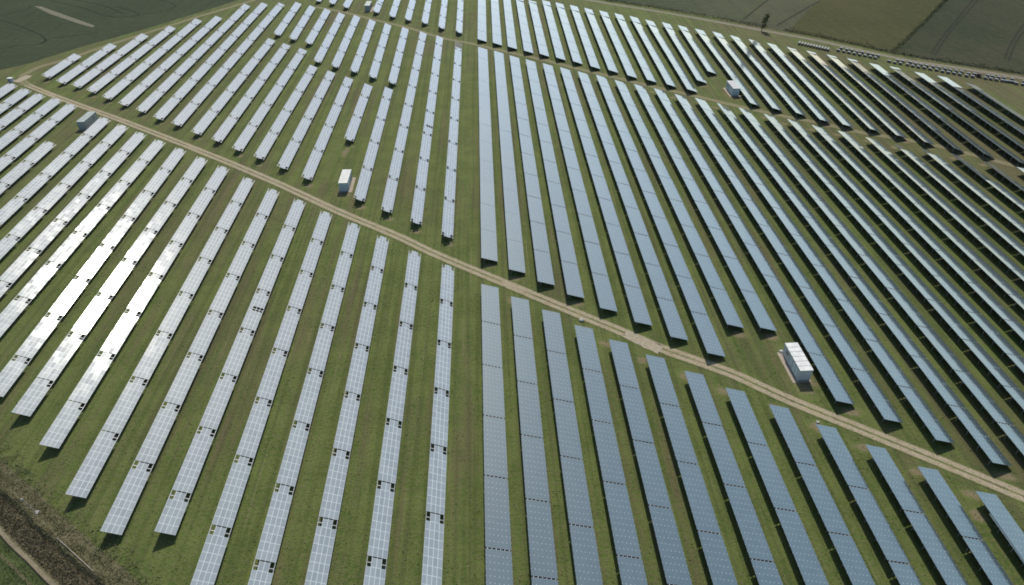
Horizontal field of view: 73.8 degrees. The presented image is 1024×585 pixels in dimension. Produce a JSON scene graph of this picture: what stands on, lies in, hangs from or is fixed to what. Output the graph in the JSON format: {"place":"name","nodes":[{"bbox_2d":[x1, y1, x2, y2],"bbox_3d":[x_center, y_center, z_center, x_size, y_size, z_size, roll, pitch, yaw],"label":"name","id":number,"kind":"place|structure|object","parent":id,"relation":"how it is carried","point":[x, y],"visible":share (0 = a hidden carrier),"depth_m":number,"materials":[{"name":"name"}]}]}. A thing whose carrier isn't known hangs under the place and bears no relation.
{"place":"outdoors","nodes":[
{"label":"outdoors","id":0,"kind":"place"},
{"bbox_2d":[0,461,140,584],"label":"ditch terrain","id":1,"kind":"structure","parent":0,"point":[31,564],"depth_m":107.38,"materials":[{"name":"green plant"}]},
{"bbox_2d":[0,495,98,584],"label":"reeds","id":2,"kind":"object","parent":1,"relation":"on","point":[36,545],"visible":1,"depth_m":107.90,"materials":[{"name":"green plant"}]},
{"bbox_2d":[0,441,161,584],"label":"weeds","id":3,"kind":"object","parent":1,"relation":"on","point":[55,518],"visible":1,"depth_m":111.25,"materials":[{"name":"green plant"}]},
{"bbox_2d":[0,0,235,69],"bbox_3d":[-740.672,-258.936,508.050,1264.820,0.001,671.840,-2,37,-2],"label":"field","id":4,"kind":"structure","parent":0,"point":[46,25],"depth_m":338.39,"materials":[{"name":"green plant"}]},
{"bbox_2d":[17,0,255,85],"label":"track","id":5,"kind":"structure","parent":0,"point":[26,81],"depth_m":312.70,"materials":[{"name":"brown soil"}]},
{"bbox_2d":[0,0,1023,584],"bbox_3d":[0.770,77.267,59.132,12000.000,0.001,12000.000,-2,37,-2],"label":"ground","id":6,"kind":"structure","parent":0,"point":[460,522],"depth_m":157.89,"materials":[{"name":"green plant"}]},
{"bbox_2d":[0,141,54,193],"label":"panel row","id":7,"kind":"object","parent":6,"relation":"on","point":[12,176],"visible":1,"depth_m":210.29,"materials":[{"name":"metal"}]},
{"bbox_2d":[0,98,61,149],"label":"panel row","id":8,"kind":"object","parent":6,"relation":"on","point":[26,123],"visible":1,"depth_m":236.50,"materials":[{"name":"metal"}]},
{"bbox_2d":[0,103,74,170],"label":"panel row","id":9,"kind":"object","parent":6,"relation":"on","point":[24,144],"visible":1,"depth_m":227.86,"materials":[{"name":"metal"}]},
{"bbox_2d":[0,117,108,225],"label":"panel row","id":10,"kind":"object","parent":6,"relation":"on","point":[28,191],"visible":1,"depth_m":207.35,"materials":[{"name":"metal"}]},
{"bbox_2d":[0,124,128,258],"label":"panel row","id":11,"kind":"object","parent":6,"relation":"on","point":[32,217],"visible":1,"depth_m":196.19,"materials":[{"name":"glass"}]},
{"bbox_2d":[0,132,144,296],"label":"panel row","id":12,"kind":"object","parent":6,"relation":"on","point":[15,270],"visible":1,"depth_m":185.93,"materials":[{"name":"glass"}]},
{"bbox_2d":[0,139,163,336],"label":"panel row","id":13,"kind":"object","parent":6,"relation":"on","point":[31,289],"visible":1,"depth_m":175.41,"materials":[{"name":"glass"}]},
{"bbox_2d":[56,43,116,84],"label":"panel row","id":14,"kind":"object","parent":6,"relation":"on","point":[80,68],"visible":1,"depth_m":283.74,"materials":[{"name":"glass"}]},
{"bbox_2d":[0,148,185,396],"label":"panel row","id":15,"kind":"object","parent":6,"relation":"on","point":[11,372],"visible":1,"depth_m":161.70,"materials":[{"name":"glass"}]},
{"bbox_2d":[71,33,147,87],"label":"panel row","id":16,"kind":"object","parent":6,"relation":"on","point":[103,65],"visible":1,"depth_m":286.05,"materials":[{"name":"glass"}]},
{"bbox_2d":[12,156,207,416],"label":"panel row","id":17,"kind":"object","parent":6,"relation":"on","point":[34,395],"visible":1,"depth_m":155.39,"materials":[{"name":"glass"}]},
{"bbox_2d":[87,26,175,93],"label":"panel row","id":18,"kind":"object","parent":6,"relation":"on","point":[107,78],"visible":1,"depth_m":286.58,"materials":[{"name":"glass"}]},
{"bbox_2d":[39,166,227,448],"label":"panel row","id":19,"kind":"object","parent":6,"relation":"on","point":[63,423],"visible":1,"depth_m":148.86,"materials":[{"name":"glass"}]},
{"bbox_2d":[104,18,201,99],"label":"panel row","id":20,"kind":"object","parent":6,"relation":"on","point":[123,83],"visible":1,"depth_m":285.97,"materials":[{"name":"glass"}]},
{"bbox_2d":[66,178,254,497],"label":"panel row","id":21,"kind":"object","parent":6,"relation":"on","point":[84,479],"visible":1,"depth_m":140.11,"materials":[{"name":"glass"}]},
{"bbox_2d":[119,16,221,106],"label":"panel row","id":22,"kind":"object","parent":6,"relation":"on","point":[148,81],"visible":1,"depth_m":283.28,"materials":[{"name":"glass"}]},
{"bbox_2d":[100,188,277,534],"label":"panel row","id":23,"kind":"object","parent":6,"relation":"on","point":[121,510],"visible":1,"depth_m":134.05,"materials":[{"name":"glass"}]},
{"bbox_2d":[137,4,249,112],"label":"panel row","id":24,"kind":"object","parent":6,"relation":"on","point":[169,81],"visible":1,"depth_m":284.94,"materials":[{"name":"glass"}]},
{"bbox_2d":[153,2,266,119],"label":"panel row","id":25,"kind":"object","parent":6,"relation":"on","point":[171,103],"visible":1,"depth_m":280.14,"materials":[{"name":"glass"}]},
{"bbox_2d":[172,3,283,126],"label":"panel row","id":26,"kind":"object","parent":6,"relation":"on","point":[186,112],"visible":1,"depth_m":276.69,"materials":[{"name":"glass"}]},
{"bbox_2d":[155,199,305,534],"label":"panel row","id":27,"kind":"object","parent":6,"relation":"on","point":[169,521],"visible":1,"depth_m":132.97,"materials":[{"name":"glass"}]},
{"bbox_2d":[192,38,274,134],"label":"panel row","id":28,"kind":"object","parent":6,"relation":"on","point":[204,122],"visible":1,"depth_m":259.66,"materials":[{"name":"glass"}]},
{"bbox_2d":[212,43,289,141],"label":"panel row","id":29,"kind":"object","parent":6,"relation":"on","point":[224,129],"visible":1,"depth_m":254.42,"materials":[{"name":"glass"}]},
{"bbox_2d":[190,211,331,584],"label":"panel row","id":30,"kind":"object","parent":6,"relation":"on","point":[209,562],"visible":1,"depth_m":125.81,"materials":[{"name":"glass"}]},
{"bbox_2d":[232,48,306,151],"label":"panel row","id":31,"kind":"object","parent":6,"relation":"on","point":[244,138],"visible":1,"depth_m":248.83,"materials":[{"name":"glass"}]},
{"bbox_2d":[254,65,316,159],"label":"panel row","id":32,"kind":"object","parent":6,"relation":"on","point":[262,151],"visible":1,"depth_m":239.98,"materials":[{"name":"glass"}]},
{"bbox_2d":[248,223,359,584],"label":"panel row","id":33,"kind":"object","parent":6,"relation":"on","point":[273,531],"visible":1,"depth_m":124.95,"materials":[{"name":"glass"}]},
{"bbox_2d":[277,71,334,168],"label":"panel row","id":34,"kind":"object","parent":6,"relation":"on","point":[293,145],"visible":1,"depth_m":233.96,"materials":[{"name":"glass"}]},
{"bbox_2d":[301,76,352,180],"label":"panel row","id":35,"kind":"object","parent":6,"relation":"on","point":[315,155],"visible":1,"depth_m":228.48,"materials":[{"name":"glass"}]},
{"bbox_2d":[305,235,388,584],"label":"panel row","id":36,"kind":"object","parent":6,"relation":"on","point":[320,556],"visible":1,"depth_m":124.05,"materials":[{"name":"glass"}]},
{"bbox_2d":[344,83,372,140],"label":"panel row","id":37,"kind":"object","parent":6,"relation":"on","point":[352,129],"visible":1,"depth_m":240.72,"materials":[{"name":"glass"}]},
{"bbox_2d":[354,87,392,200],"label":"panel row","id":38,"kind":"object","parent":6,"relation":"on","point":[365,174],"visible":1,"depth_m":218.20,"materials":[{"name":"glass"}]},
{"bbox_2d":[363,251,420,584],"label":"panel row","id":39,"kind":"object","parent":6,"relation":"on","point":[375,573],"visible":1,"depth_m":122.99,"materials":[{"name":"glass"}]},
{"bbox_2d":[381,31,426,211],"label":"panel row","id":40,"kind":"object","parent":6,"relation":"on","point":[391,187],"visible":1,"depth_m":227.27,"materials":[{"name":"glass"}]},
{"bbox_2d":[410,35,442,224],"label":"panel row","id":41,"kind":"object","parent":6,"relation":"on","point":[418,200],"visible":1,"depth_m":221.48,"materials":[{"name":"glass"}]},
{"bbox_2d":[421,265,453,584],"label":"panel row","id":42,"kind":"object","parent":6,"relation":"on","point":[433,553],"visible":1,"depth_m":121.97,"materials":[{"name":"glass"}]},
{"bbox_2d":[441,41,461,238],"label":"panel row","id":43,"kind":"object","parent":6,"relation":"on","point":[448,212],"visible":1,"depth_m":214.73,"materials":[{"name":"glass"}]},
{"bbox_2d":[478,47,497,261],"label":"panel row","id":44,"kind":"object","parent":6,"relation":"on","point":[488,222],"visible":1,"depth_m":207.28,"materials":[{"name":"glass"}]},
{"bbox_2d":[481,284,512,584],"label":"panel row","id":45,"kind":"object","parent":6,"relation":"on","point":[498,536],"visible":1,"depth_m":121.05,"materials":[{"name":"glass"}]},
{"bbox_2d":[494,51,525,272],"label":"panel row","id":46,"kind":"object","parent":6,"relation":"on","point":[516,262],"visible":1,"depth_m":202.94,"materials":[{"name":"glass"}]},
{"bbox_2d":[510,55,554,284],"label":"panel row","id":47,"kind":"object","parent":6,"relation":"on","point":[542,259],"visible":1,"depth_m":198.37,"materials":[{"name":"glass"}]},
{"bbox_2d":[511,296,557,584],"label":"panel row","id":48,"kind":"object","parent":6,"relation":"on","point":[541,546],"visible":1,"depth_m":120.15,"materials":[{"name":"glass"}]},
{"bbox_2d":[529,0,548,55],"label":"panel row","id":49,"kind":"object","parent":6,"relation":"on","point":[542,47],"visible":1,"depth_m":317.66,"materials":[{"name":"glass"}]},
{"bbox_2d":[542,0,565,60],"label":"panel row","id":50,"kind":"object","parent":6,"relation":"on","point":[559,52],"visible":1,"depth_m":314.84,"materials":[{"name":"glass"}]},
{"bbox_2d":[526,59,583,297],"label":"panel row","id":51,"kind":"object","parent":6,"relation":"on","point":[573,284],"visible":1,"depth_m":193.72,"materials":[{"name":"glass"}]},
{"bbox_2d":[556,3,581,63],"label":"panel row","id":52,"kind":"object","parent":6,"relation":"on","point":[572,45],"visible":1,"depth_m":310.90,"materials":[{"name":"glass"}]},
{"bbox_2d":[542,309,602,584],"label":"panel row","id":53,"kind":"object","parent":6,"relation":"on","point":[586,558],"visible":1,"depth_m":119.09,"materials":[{"name":"glass"}]},
{"bbox_2d":[543,63,617,311],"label":"panel row","id":54,"kind":"object","parent":6,"relation":"on","point":[606,300],"visible":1,"depth_m":189.45,"materials":[{"name":"glass"}]},
{"bbox_2d":[570,5,599,68],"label":"panel row","id":55,"kind":"object","parent":6,"relation":"on","point":[592,59],"visible":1,"depth_m":306.50,"materials":[{"name":"glass"}]},
{"bbox_2d":[584,8,617,72],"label":"panel row","id":56,"kind":"object","parent":6,"relation":"on","point":[611,66],"visible":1,"depth_m":302.80,"materials":[{"name":"glass"}]},
{"bbox_2d":[560,67,651,325],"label":"panel row","id":57,"kind":"object","parent":6,"relation":"on","point":[639,310],"visible":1,"depth_m":185.04,"materials":[{"name":"glass"}]},
{"bbox_2d":[575,325,647,584],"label":"panel row","id":58,"kind":"object","parent":6,"relation":"on","point":[632,570],"visible":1,"depth_m":118.08,"materials":[{"name":"glass"}]},
{"bbox_2d":[599,10,636,78],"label":"panel row","id":59,"kind":"object","parent":6,"relation":"on","point":[626,63],"visible":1,"depth_m":297.44,"materials":[{"name":"glass"}]},
{"bbox_2d":[578,71,687,339],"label":"panel row","id":60,"kind":"object","parent":6,"relation":"on","point":[672,319],"visible":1,"depth_m":180.66,"materials":[{"name":"glass"}]},
{"bbox_2d":[615,13,656,82],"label":"panel row","id":61,"kind":"object","parent":6,"relation":"on","point":[640,58],"visible":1,"depth_m":293.92,"materials":[{"name":"glass"}]},
{"bbox_2d":[609,339,691,584],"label":"panel row","id":62,"kind":"object","parent":6,"relation":"on","point":[675,567],"visible":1,"depth_m":116.98,"materials":[{"name":"glass"}]},
{"bbox_2d":[630,16,675,87],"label":"panel row","id":63,"kind":"object","parent":6,"relation":"on","point":[658,62],"visible":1,"depth_m":290.03,"materials":[{"name":"glass"}]},
{"bbox_2d":[596,75,725,356],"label":"panel row","id":64,"kind":"object","parent":6,"relation":"on","point":[708,335],"visible":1,"depth_m":176.06,"materials":[{"name":"glass"}]},
{"bbox_2d":[646,20,696,92],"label":"panel row","id":65,"kind":"object","parent":6,"relation":"on","point":[681,73],"visible":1,"depth_m":285.22,"materials":[{"name":"glass"}]},
{"bbox_2d":[615,80,743,327],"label":"panel row","id":66,"kind":"object","parent":6,"relation":"on","point":[725,304],"visible":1,"depth_m":182.42,"materials":[{"name":"glass"}]},
{"bbox_2d":[662,22,706,83],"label":"panel row","id":67,"kind":"object","parent":6,"relation":"on","point":[686,57],"visible":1,"depth_m":289.05,"materials":[{"name":"glass"}]},
{"bbox_2d":[646,355,737,584],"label":"panel row","id":68,"kind":"object","parent":6,"relation":"on","point":[717,557],"visible":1,"depth_m":115.84,"materials":[{"name":"glass"}]},
{"bbox_2d":[634,84,776,330],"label":"panel row","id":69,"kind":"object","parent":6,"relation":"on","point":[758,311],"visible":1,"depth_m":180.84,"materials":[{"name":"glass"}]},
{"bbox_2d":[695,29,759,106],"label":"panel row","id":70,"kind":"object","parent":6,"relation":"on","point":[732,73],"visible":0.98,"depth_m":274.61,"materials":[{"name":"glass"}]},
{"bbox_2d":[684,371,782,584],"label":"panel row","id":71,"kind":"object","parent":6,"relation":"on","point":[755,542],"visible":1,"depth_m":114.73,"materials":[{"name":"glass"}]},
{"bbox_2d":[712,31,782,111],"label":"panel row","id":72,"kind":"object","parent":6,"relation":"on","point":[753,79],"visible":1,"depth_m":269.28,"materials":[{"name":"glass"}]},
{"bbox_2d":[654,88,854,404],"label":"panel row","id":73,"kind":"object","parent":6,"relation":"on","point":[835,385],"visible":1,"depth_m":163.92,"materials":[{"name":"glass"}]},
{"bbox_2d":[730,35,806,115],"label":"panel row","id":74,"kind":"object","parent":6,"relation":"on","point":[774,83],"visible":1,"depth_m":265.96,"materials":[{"name":"glass"}]},
{"bbox_2d":[726,388,828,584],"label":"panel row","id":75,"kind":"object","parent":6,"relation":"on","point":[807,561],"visible":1,"depth_m":113.53,"materials":[{"name":"glass"}]},
{"bbox_2d":[675,94,902,422],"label":"panel row","id":76,"kind":"object","parent":6,"relation":"on","point":[882,403],"visible":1,"depth_m":159.65,"materials":[{"name":"glass"}]},
{"bbox_2d":[749,39,829,122],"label":"panel row","id":77,"kind":"object","parent":6,"relation":"on","point":[818,113],"visible":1,"depth_m":261.10,"materials":[{"name":"glass"}]},
{"bbox_2d":[768,43,852,127],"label":"panel row","id":78,"kind":"object","parent":6,"relation":"on","point":[842,119],"visible":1,"depth_m":257.30,"materials":[{"name":"glass"}]},
{"bbox_2d":[769,404,874,584],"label":"panel row","id":79,"kind":"object","parent":6,"relation":"on","point":[857,571],"visible":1,"depth_m":112.35,"materials":[{"name":"glass"}]},
{"bbox_2d":[695,98,954,443],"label":"panel row","id":80,"kind":"object","parent":6,"relation":"on","point":[935,427],"visible":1,"depth_m":155.23,"materials":[{"name":"glass"}]},
{"bbox_2d":[787,47,880,132],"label":"panel row","id":81,"kind":"object","parent":6,"relation":"on","point":[844,100],"visible":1,"depth_m":254.53,"materials":[{"name":"glass"}]},
{"bbox_2d":[807,51,906,137],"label":"panel row","id":82,"kind":"object","parent":6,"relation":"on","point":[878,114],"visible":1,"depth_m":248.65,"materials":[{"name":"glass"}]},
{"bbox_2d":[717,103,1011,465],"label":"panel row","id":83,"kind":"object","parent":6,"relation":"on","point":[987,445],"visible":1,"depth_m":150.26,"materials":[{"name":"glass"}]},
{"bbox_2d":[816,424,921,584],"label":"panel row","id":84,"kind":"object","parent":6,"relation":"on","point":[888,541],"visible":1,"depth_m":110.95,"materials":[{"name":"glass"}]},
{"bbox_2d":[826,54,934,145],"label":"panel row","id":85,"kind":"object","parent":6,"relation":"on","point":[906,122],"visible":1,"depth_m":245.98,"materials":[{"name":"glass"}]},
{"bbox_2d":[739,108,1023,454],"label":"panel row","id":86,"kind":"object","parent":6,"relation":"on","point":[993,409],"visible":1,"depth_m":153.21,"materials":[{"name":"glass"}]},
{"bbox_2d":[764,114,1023,413],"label":"panel row","id":87,"kind":"object","parent":6,"relation":"on","point":[982,355],"visible":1,"depth_m":160.94,"materials":[{"name":"glass"}]},
{"bbox_2d":[787,119,1023,371],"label":"panel row","id":88,"kind":"object","parent":6,"relation":"on","point":[994,334],"visible":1,"depth_m":167.30,"materials":[{"name":"glass"}]},
{"bbox_2d":[847,58,963,151],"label":"panel row","id":89,"kind":"object","parent":6,"relation":"on","point":[903,103],"visible":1,"depth_m":243.73,"materials":[{"name":"glass"}]},
{"bbox_2d":[865,444,967,584],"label":"panel row","id":90,"kind":"object","parent":6,"relation":"on","point":[941,557],"visible":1,"depth_m":109.47,"materials":[{"name":"glass"}]},
{"bbox_2d":[812,125,1023,343],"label":"panel row","id":91,"kind":"object","parent":6,"relation":"on","point":[982,291],"visible":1,"depth_m":173.23,"materials":[{"name":"glass"}]},
{"bbox_2d":[837,130,1023,308],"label":"panel row","id":92,"kind":"object","parent":6,"relation":"on","point":[999,280],"visible":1,"depth_m":179.30,"materials":[{"name":"glass"}]},
{"bbox_2d":[869,63,994,157],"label":"panel row","id":93,"kind":"object","parent":6,"relation":"on","point":[918,99],"visible":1,"depth_m":241.33,"materials":[{"name":"glass"}]},
{"bbox_2d":[866,137,1023,280],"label":"panel row","id":94,"kind":"object","parent":6,"relation":"on","point":[988,244],"visible":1,"depth_m":184.50,"materials":[{"name":"glass"}]},
{"bbox_2d":[889,66,1023,164],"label":"panel row","id":95,"kind":"object","parent":6,"relation":"on","point":[933,96],"visible":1,"depth_m":238.94,"materials":[{"name":"glass"}]},
{"bbox_2d":[895,144,1023,255],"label":"panel row","id":96,"kind":"object","parent":6,"relation":"on","point":[1005,235],"visible":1,"depth_m":188.81,"materials":[{"name":"glass"}]},
{"bbox_2d":[918,466,1013,584],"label":"panel row","id":97,"kind":"object","parent":6,"relation":"on","point":[991,566],"visible":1,"depth_m":108.12,"materials":[{"name":"glass"}]},
{"bbox_2d":[915,72,1023,153],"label":"panel row","id":98,"kind":"object","parent":6,"relation":"on","point":[943,90],"visible":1,"depth_m":241.56,"materials":[{"name":"glass"}]},
{"bbox_2d":[921,148,1023,232],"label":"panel row","id":99,"kind":"object","parent":6,"relation":"on","point":[982,194],"visible":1,"depth_m":193.16,"materials":[{"name":"glass"}]},
{"bbox_2d":[976,491,1023,565],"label":"panel row","id":100,"kind":"object","parent":6,"relation":"on","point":[1006,522],"visible":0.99,"depth_m":109.17,"materials":[{"name":"glass"}]},
{"bbox_2d":[19,84,1023,502],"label":"track","id":101,"kind":"structure","parent":0,"point":[947,464],"depth_m":150.25,"materials":[{"name":"brown soil"}]},
{"bbox_2d":[315,6,1023,168],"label":"track","id":102,"kind":"structure","parent":0,"point":[1013,165],"depth_m":251.62,"materials":[{"name":"brown soil"}]},
{"bbox_2d":[609,0,765,22],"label":"field","id":103,"kind":"structure","parent":0,"point":[737,10],"depth_m":351.65,"materials":[{"name":"green plant"}]},
{"bbox_2d":[742,0,817,31],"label":"field","id":104,"kind":"structure","parent":0,"point":[779,11],"depth_m":340.04,"materials":[{"name":"green plant"}]},
{"bbox_2d":[779,362,824,401],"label":"bare ground","id":105,"kind":"structure","parent":0,"point":[813,390],"depth_m":134.83,"materials":[{"name":"green plant"}]},
{"bbox_2d":[777,342,813,382],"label":"equipment cabin","id":106,"kind":"object","parent":105,"relation":"on","point":[796,363],"visible":1,"depth_m":137.43,"materials":[{"name":"metal"}]},
{"bbox_2d":[585,0,1023,79],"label":"path","id":107,"kind":"structure","parent":0,"point":[885,55],"depth_m":305.81,"materials":[{"name":"brown soil"}]},
{"bbox_2d":[789,0,943,52],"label":"field","id":108,"kind":"structure","parent":0,"point":[883,24],"depth_m":329.43,"materials":[{"name":"green plant"}]},
{"bbox_2d":[895,0,1023,74],"bbox_3d":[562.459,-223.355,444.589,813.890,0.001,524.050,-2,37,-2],"label":"field","id":109,"kind":"structure","parent":0,"point":[983,32],"depth_m":309.64,"materials":[{"name":"green plant"}]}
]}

